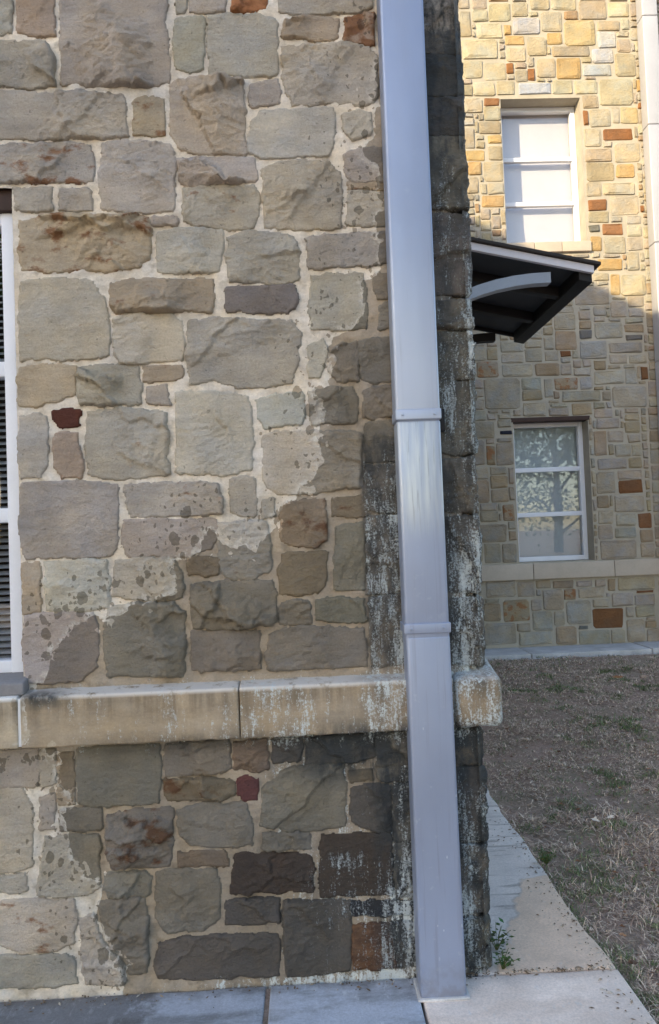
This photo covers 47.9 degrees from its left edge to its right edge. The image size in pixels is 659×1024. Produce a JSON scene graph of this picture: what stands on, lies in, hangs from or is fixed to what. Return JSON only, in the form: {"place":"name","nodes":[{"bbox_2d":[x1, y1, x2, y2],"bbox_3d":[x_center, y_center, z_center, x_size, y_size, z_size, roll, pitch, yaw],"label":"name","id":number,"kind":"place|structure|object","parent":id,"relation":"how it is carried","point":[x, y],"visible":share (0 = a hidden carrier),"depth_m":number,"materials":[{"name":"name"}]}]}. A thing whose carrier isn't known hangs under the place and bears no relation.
{"place":"outdoors","nodes":[
{"label":"outdoors","id":0,"kind":"place"},
{"bbox_2d":[0,788,656,1023],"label":"concrete apron","id":1,"kind":"object","parent":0,"point":[542,942],"visible":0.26,"depth_m":1.85,"materials":[{"name":"concrete"}]},
{"bbox_2d":[4,799,651,1023],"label":"grit","id":2,"kind":"object","parent":1,"relation":"on","point":[558,968],"visible":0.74,"depth_m":1.91,"materials":[{"name":"brown soil"}]},
{"bbox_2d":[490,917,515,949],"bbox_3d":[0.462,1.156,2.031,0.094,0.084,0.054,-4,-3,41],"label":"weed","id":3,"kind":"object","parent":1,"relation":"on","point":[497,945],"visible":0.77,"depth_m":2.02,"materials":[{"name":"green plant"}]},
{"bbox_2d":[493,943,519,968],"bbox_3d":[0.458,1.171,1.942,0.074,0.050,0.072,-2,-2,-2],"label":"weed","id":4,"kind":"object","parent":1,"relation":"on","point":[503,963],"visible":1,"depth_m":1.93,"materials":[{"name":"green plant"}]},
{"bbox_2d":[421,652,658,1023],"bbox_3d":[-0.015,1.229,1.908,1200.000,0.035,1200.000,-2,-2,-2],"label":"lawn","id":5,"kind":"structure","parent":0,"point":[534,745],"depth_m":3.37,"materials":[{"name":"plant"}]},
{"bbox_2d":[0,0,502,1001],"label":"stone building","id":6,"kind":"structure","parent":5,"relation":"on","point":[204,782],"depth_m":1.94,"materials":[{"name":"grey stone"}]},
{"bbox_2d":[0,213,22,672],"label":"window","id":7,"kind":"structure","parent":6,"relation":"in","point":[11,627],"depth_m":1.97,"materials":[{"name":"white glass"}]},
{"bbox_2d":[376,0,469,1002],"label":"downspout","id":8,"kind":"object","parent":6,"relation":"attached to","point":[418,418],"visible":1,"depth_m":1.87,"materials":[{"name":"grey metal"}]},
{"bbox_2d":[467,237,600,343],"bbox_3d":[0.809,-1.045,4.399,1.117,0.844,1.305,-2,-2,-2],"label":"door canopy","id":9,"kind":"object","parent":6,"relation":"attached to","point":[521,294],"visible":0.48,"depth_m":4.02,"materials":[{"name":"black metal"}]},
{"bbox_2d":[536,849,556,863],"bbox_3d":[0.740,1.180,2.541,0.072,0.051,0.073,-2,-2,-2],"label":"weed","id":10,"kind":"object","parent":5,"relation":"on","point":[547,858],"visible":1,"depth_m":2.53,"materials":[{"name":"green plant"}]},
{"bbox_2d":[458,0,658,648],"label":"stone building","id":11,"kind":"structure","parent":5,"relation":"on","point":[566,455],"depth_m":7.29,"materials":[{"name":"brown stone"}]},
{"bbox_2d":[501,107,580,242],"bbox_3d":[2.104,-3.359,7.522,0.791,1.446,0.110,-2,-2,-2],"label":"window","id":12,"kind":"structure","parent":11,"relation":"in","point":[539,144],"depth_m":7.57,"materials":[{"name":"white glass"}]},
{"bbox_2d":[513,422,588,561],"bbox_3d":[2.171,-0.202,7.413,0.734,1.374,0.110,-2,-2,-2],"label":"window","id":13,"kind":"structure","parent":11,"relation":"in","point":[550,478],"depth_m":7.46,"materials":[{"name":"clear glass"}]},
{"bbox_2d":[636,0,658,429],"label":"downspout","id":14,"kind":"object","parent":11,"relation":"attached to","point":[647,32],"visible":1,"depth_m":7.22,"materials":[{"name":"white metal"}]},
{"bbox_2d":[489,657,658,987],"bbox_3d":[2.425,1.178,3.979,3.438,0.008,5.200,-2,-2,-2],"label":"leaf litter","id":15,"kind":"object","parent":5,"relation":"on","point":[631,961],"visible":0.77,"depth_m":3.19,"materials":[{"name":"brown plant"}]},
{"bbox_2d":[485,641,658,660],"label":"concrete strip","id":16,"kind":"object","parent":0,"point":[634,648],"visible":0.48,"depth_m":6.81,"materials":[{"name":"grey concrete"}]}
]}

